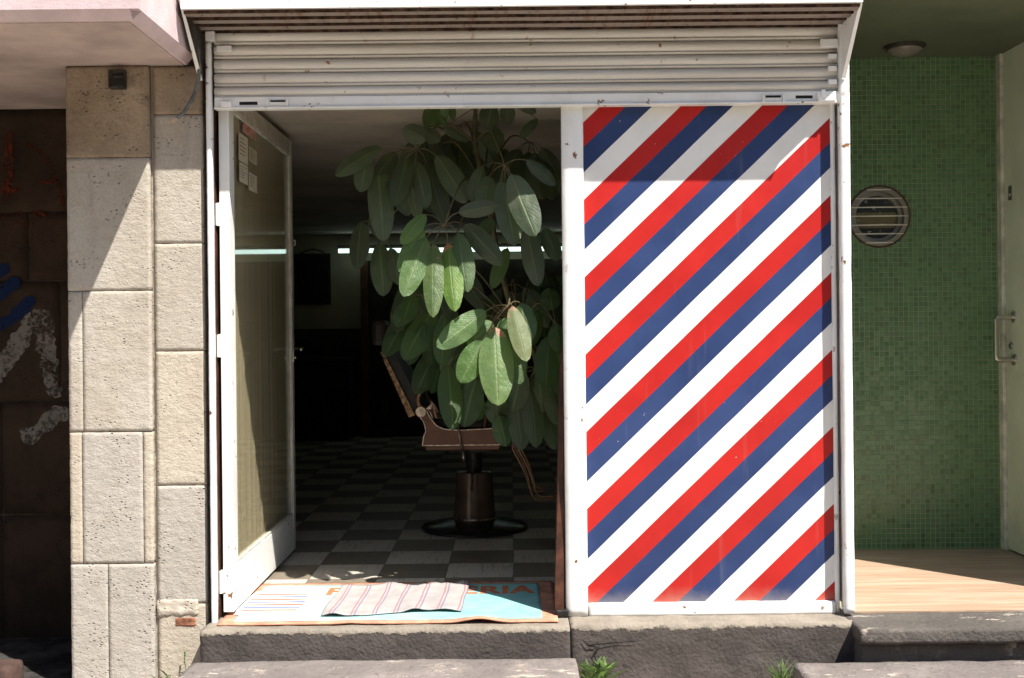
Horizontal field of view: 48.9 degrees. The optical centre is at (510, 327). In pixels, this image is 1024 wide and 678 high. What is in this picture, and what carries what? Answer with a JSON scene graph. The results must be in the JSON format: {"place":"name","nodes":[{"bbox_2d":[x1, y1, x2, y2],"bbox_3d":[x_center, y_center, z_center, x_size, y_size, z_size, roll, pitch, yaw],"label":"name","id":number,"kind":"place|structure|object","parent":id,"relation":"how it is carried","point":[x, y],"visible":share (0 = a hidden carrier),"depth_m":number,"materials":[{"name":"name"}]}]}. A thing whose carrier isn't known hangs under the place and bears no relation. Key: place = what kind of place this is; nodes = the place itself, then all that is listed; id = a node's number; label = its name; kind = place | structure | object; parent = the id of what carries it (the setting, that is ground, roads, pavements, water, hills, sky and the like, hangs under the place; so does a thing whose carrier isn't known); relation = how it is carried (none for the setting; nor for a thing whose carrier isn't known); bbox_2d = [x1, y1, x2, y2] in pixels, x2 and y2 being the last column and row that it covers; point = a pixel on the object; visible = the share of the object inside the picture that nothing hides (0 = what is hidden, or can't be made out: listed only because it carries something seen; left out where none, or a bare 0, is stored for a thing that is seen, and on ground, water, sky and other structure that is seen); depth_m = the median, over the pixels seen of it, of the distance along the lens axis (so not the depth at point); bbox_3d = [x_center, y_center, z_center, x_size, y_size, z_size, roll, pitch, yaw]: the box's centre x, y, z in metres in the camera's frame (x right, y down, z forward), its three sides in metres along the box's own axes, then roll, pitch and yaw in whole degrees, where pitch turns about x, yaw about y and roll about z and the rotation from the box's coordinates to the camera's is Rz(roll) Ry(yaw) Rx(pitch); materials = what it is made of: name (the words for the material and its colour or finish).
{"place":"outdoors","nodes":[
{"label":"outdoors","id":0,"kind":"place"},
{"bbox_2d":[0,637,71,677],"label":"recess ground","id":1,"kind":"structure","parent":0,"point":[46,657],"depth_m":4.85,"materials":[{"name":"grey concrete"}]},
{"bbox_2d":[0,659,23,677],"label":"loose stone","id":2,"kind":"object","parent":1,"relation":"on","point":[11,668],"visible":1,"depth_m":4.27,"materials":[{"name":"stone"}]},
{"bbox_2d":[261,435,557,583],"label":"shop floor","id":3,"kind":"structure","parent":0,"point":[367,508],"depth_m":6.70,"materials":[{"name":"tile"}]},
{"bbox_2d":[335,108,562,450],"bbox_3d":[-0.043,-0.003,4.891,1.365,2.230,1.138,-1,0,0],"label":"umbrella plant","id":4,"kind":"object","parent":3,"relation":"on","point":[430,173],"visible":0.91,"depth_m":4.76,"materials":[{"name":"green plant"}]},
{"bbox_2d":[372,320,556,537],"bbox_3d":[-0.201,0.535,6.238,1.110,1.160,0.654,-1,0,0],"label":"barber chair","id":5,"kind":"object","parent":3,"relation":"on","point":[474,516],"visible":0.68,"depth_m":6.08,"materials":[{"name":"leather"}]},
{"bbox_3d":[-2.058,0.719,11.505,0.930,0.829,0.605,-1,0,0],"label":"back counter","id":6,"kind":"object","parent":3,"relation":"on","visible":0},
{"bbox_2d":[294,369,302,433],"bbox_3d":[-2.267,0.742,11.224,0.390,0.640,0.013,-1,0,0],"label":"cabinet door","id":7,"kind":"structure","parent":6,"relation":"in","point":[298,373],"depth_m":11.22,"materials":[{"name":"brown wood"}]},
{"bbox_2d":[307,369,345,433],"bbox_3d":[-1.837,0.737,11.224,0.390,0.640,0.013,-1,0,0],"label":"cabinet door","id":8,"kind":"structure","parent":6,"relation":"in","point":[326,388],"depth_m":11.22,"materials":[{"name":"brown wood"}]},
{"bbox_2d":[854,548,1023,612],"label":"porch floor","id":9,"kind":"structure","parent":0,"point":[935,580],"depth_m":4.87,"materials":[{"name":"brown wood"}]},
{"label":"sidewalk","id":10,"kind":"structure","parent":0,"visible":0},
{"bbox_2d":[0,0,192,637],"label":"neighbour building","id":11,"kind":"structure","parent":10,"relation":"on","point":[44,44],"depth_m":5.14,"materials":[{"name":"pink stone"}]},
{"bbox_2d":[65,66,159,677],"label":"stone pillar","id":12,"kind":"structure","parent":10,"relation":"on","point":[114,485],"depth_m":4.32,"materials":[{"name":"beige stone"}]},
{"bbox_2d":[108,69,126,89],"bbox_3d":[-1.501,-0.947,4.293,0.065,0.071,0.052,-1,0,0],"label":"junction box","id":13,"kind":"object","parent":12,"relation":"attached to","point":[117,79],"visible":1,"depth_m":4.28,"materials":[{"name":"metal"}]},
{"bbox_2d":[153,66,211,677],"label":"stone pillar","id":14,"kind":"structure","parent":10,"relation":"on","point":[183,605],"depth_m":4.33,"materials":[{"name":"beige stone"}]},
{"bbox_2d":[178,658,579,677],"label":"doorstep","id":15,"kind":"object","parent":10,"relation":"on","point":[493,668],"visible":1,"depth_m":4.07,"materials":[{"name":"grey concrete"}]},
{"bbox_2d":[193,33,840,613],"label":"barber shop","id":16,"kind":"structure","parent":10,"relation":"on","point":[329,211],"depth_m":10.63,"materials":[{"name":"paint"}]},
{"bbox_2d":[213,79,303,619],"bbox_3d":[-1.095,0.083,4.993,0.101,2.093,1.308,-1,0,2],"label":"glass door","id":17,"kind":"structure","parent":16,"relation":"attached to","point":[256,348],"depth_m":4.87,"materials":[{"name":"white metal"}]},
{"bbox_2d":[239,133,247,164],"bbox_3d":[-1.107,-0.738,4.659,0.001,0.114,0.158,-1,0,0],"label":"paper notice","id":18,"kind":"object","parent":17,"relation":"attached to","point":[243,148],"visible":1,"depth_m":4.66,"materials":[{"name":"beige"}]},
{"bbox_2d":[239,162,247,184],"bbox_3d":[-1.105,-0.636,4.660,0.001,0.080,0.147,-1,0,0],"label":"paper notice","id":19,"kind":"object","parent":17,"relation":"attached to","point":[243,173],"visible":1,"depth_m":4.66,"materials":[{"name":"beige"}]},
{"bbox_2d":[243,122,254,140],"bbox_3d":[-1.108,-0.841,4.766,0.001,0.070,0.228,-1,0,0],"label":"paper notice","id":20,"kind":"object","parent":17,"relation":"attached to","point":[248,131],"visible":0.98,"depth_m":4.75,"materials":[{"name":"red paper"}]},
{"bbox_2d":[249,172,256,193],"bbox_3d":[-1.105,-0.619,4.826,0.001,0.076,0.154,-1,0,0],"label":"paper notice","id":21,"kind":"object","parent":17,"relation":"attached to","point":[253,182],"visible":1,"depth_m":4.83,"materials":[{"name":"beige"}]},
{"bbox_2d":[249,146,256,165],"bbox_3d":[-1.107,-0.735,4.831,0.001,0.064,0.154,-1,0,0],"label":"paper notice","id":22,"kind":"object","parent":17,"relation":"attached to","point":[252,155],"visible":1,"depth_m":4.83,"materials":[{"name":"beige"}]},
{"bbox_2d":[294,249,330,304],"bbox_3d":[-2.079,-0.531,11.815,0.376,0.585,0.031,-1,0,0],"label":"wall board","id":23,"kind":"object","parent":16,"relation":"hanging from","point":[312,279],"depth_m":11.80,"materials":[{"name":"brown wood"}]},
{"bbox_2d":[338,244,452,252],"bbox_3d":[-1.143,-0.804,11.502,1.245,0.082,0.102,-1,0,0],"label":"fluorescent lamp","id":24,"kind":"object","parent":16,"relation":"attached to","point":[345,248],"visible":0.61,"depth_m":11.49,"materials":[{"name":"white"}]},
{"bbox_2d":[471,243,561,251],"bbox_3d":[0.137,-0.818,11.502,1.245,0.082,0.102,-1,0,0],"label":"fluorescent lamp","id":25,"kind":"object","parent":16,"relation":"attached to","point":[516,247],"depth_m":11.46,"materials":[{"name":"white glass"}]},
{"bbox_2d":[178,0,862,80],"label":"shutter hood","id":26,"kind":"object","parent":16,"relation":"attached to","point":[199,17],"visible":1,"depth_m":4.16,"materials":[{"name":"white metal"}]},
{"bbox_2d":[170,46,200,122],"bbox_3d":[-1.228,-1.025,4.267,0.121,0.503,0.072,-1,0,35],"label":"hanging cable","id":27,"kind":"object","parent":26,"relation":"hanging from","point":[188,105],"visible":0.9,"depth_m":4.27,"materials":[{"name":"rubber"}]},
{"bbox_2d":[214,27,838,110],"bbox_3d":[0.058,-1.056,4.323,2.395,0.414,0.060,-1,0,0],"label":"rolling shutter","id":28,"kind":"object","parent":26,"relation":"attached to","point":[525,69],"visible":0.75,"depth_m":4.32,"materials":[{"name":"metal"}]},
{"bbox_2d":[200,583,853,677],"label":"plinth","id":29,"kind":"structure","parent":10,"relation":"on","point":[704,646],"depth_m":4.22,"materials":[{"name":"grey concrete"}]},
{"bbox_2d":[205,31,231,622],"bbox_3d":[-1.106,0.008,4.317,0.101,2.281,0.040,-1,0,0],"label":"shutter post","id":30,"kind":"object","parent":29,"relation":"on","point":[210,37],"visible":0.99,"depth_m":4.30,"materials":[{"name":"white metal"}]},
{"bbox_2d":[217,581,557,625],"bbox_3d":[-0.465,1.110,4.583,1.289,0.022,0.674,-1,0,0],"label":"door mat","id":31,"kind":"object","parent":29,"relation":"on","point":[306,603],"depth_m":4.46,"materials":[{"name":"teal carpet"}]},
{"bbox_2d":[321,580,468,615],"bbox_3d":[-0.455,1.101,4.590,0.554,0.018,0.530,-1,0,0],"label":"towel","id":32,"kind":"object","parent":31,"relation":"on","point":[375,599],"visible":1,"depth_m":4.58,"materials":[{"name":"white fabric"}]},
{"bbox_2d":[554,346,565,609],"bbox_3d":[0.187,0.594,4.408,0.052,1.041,0.156,-1,0,10],"label":"leaning board","id":33,"kind":"object","parent":29,"relation":"on","point":[560,588],"visible":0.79,"depth_m":4.37,"materials":[{"name":"brown wood"}]},
{"bbox_2d":[555,608,568,617],"bbox_3d":[0.197,1.102,4.338,0.053,0.035,0.032,-1,0,0],"label":"rubber wedge","id":34,"kind":"object","parent":29,"relation":"on","point":[563,613],"visible":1,"depth_m":4.32,"materials":[{"name":"black rubber"}]},
{"bbox_2d":[561,104,839,615],"bbox_3d":[0.733,0.069,4.370,1.058,2.094,0.063,-1,0,0],"label":"barber stripe panel","id":35,"kind":"object","parent":29,"relation":"on","point":[701,477],"visible":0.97,"depth_m":4.36,"materials":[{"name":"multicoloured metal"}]},
{"bbox_2d":[820,24,854,612],"bbox_3d":[1.251,-0.110,4.376,0.114,2.406,0.170,-1,0,0],"label":"shutter post","id":36,"kind":"object","parent":29,"relation":"on","point":[844,354],"visible":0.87,"depth_m":4.30,"materials":[{"name":"white metal"}]},
{"bbox_2d":[577,656,625,677],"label":"leafy weed","id":37,"kind":"object","parent":10,"relation":"on","point":[597,672],"visible":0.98,"depth_m":4.17,"materials":[{"name":"green plant"}]},
{"bbox_2d":[758,656,802,677],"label":"grass tuft","id":38,"kind":"object","parent":10,"relation":"on","point":[782,674],"visible":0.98,"depth_m":4.12,"materials":[{"name":"green plant"}]},
{"bbox_2d":[793,660,1023,677],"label":"porch step","id":39,"kind":"object","parent":10,"relation":"on","point":[971,669],"visible":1,"depth_m":4.04,"materials":[{"name":"grey concrete"}]},
{"bbox_2d":[841,0,1023,606],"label":"tiled porch","id":40,"kind":"object","parent":10,"relation":"on","point":[937,189],"visible":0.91,"depth_m":5.55,"materials":[{"name":"green tile"}]},
{"bbox_2d":[851,187,908,245],"bbox_3d":[1.818,-0.547,5.579,0.292,0.292,0.061,-1,0,0],"label":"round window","id":41,"kind":"structure","parent":40,"relation":"in","point":[877,217],"depth_m":5.58,"materials":[{"name":"metal"}]},
{"bbox_2d":[883,41,925,56],"bbox_3d":[1.866,-1.307,5.330,0.192,0.049,0.192,-1,0,0],"label":"ceiling lamp","id":42,"kind":"object","parent":40,"relation":"attached to","point":[905,49],"visible":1,"depth_m":5.28,"materials":[{"name":"metal"}]},
{"bbox_2d":[993,42,1023,554],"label":"entrance door","id":43,"kind":"structure","parent":40,"relation":"in","point":[1013,59],"depth_m":5.40,"materials":[{"name":"beige paint"}]},
{"bbox_2d":[844,611,1023,661],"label":"porch step","id":44,"kind":"object","parent":10,"relation":"on","point":[940,636],"visible":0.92,"depth_m":4.16,"materials":[{"name":"grey concrete"}]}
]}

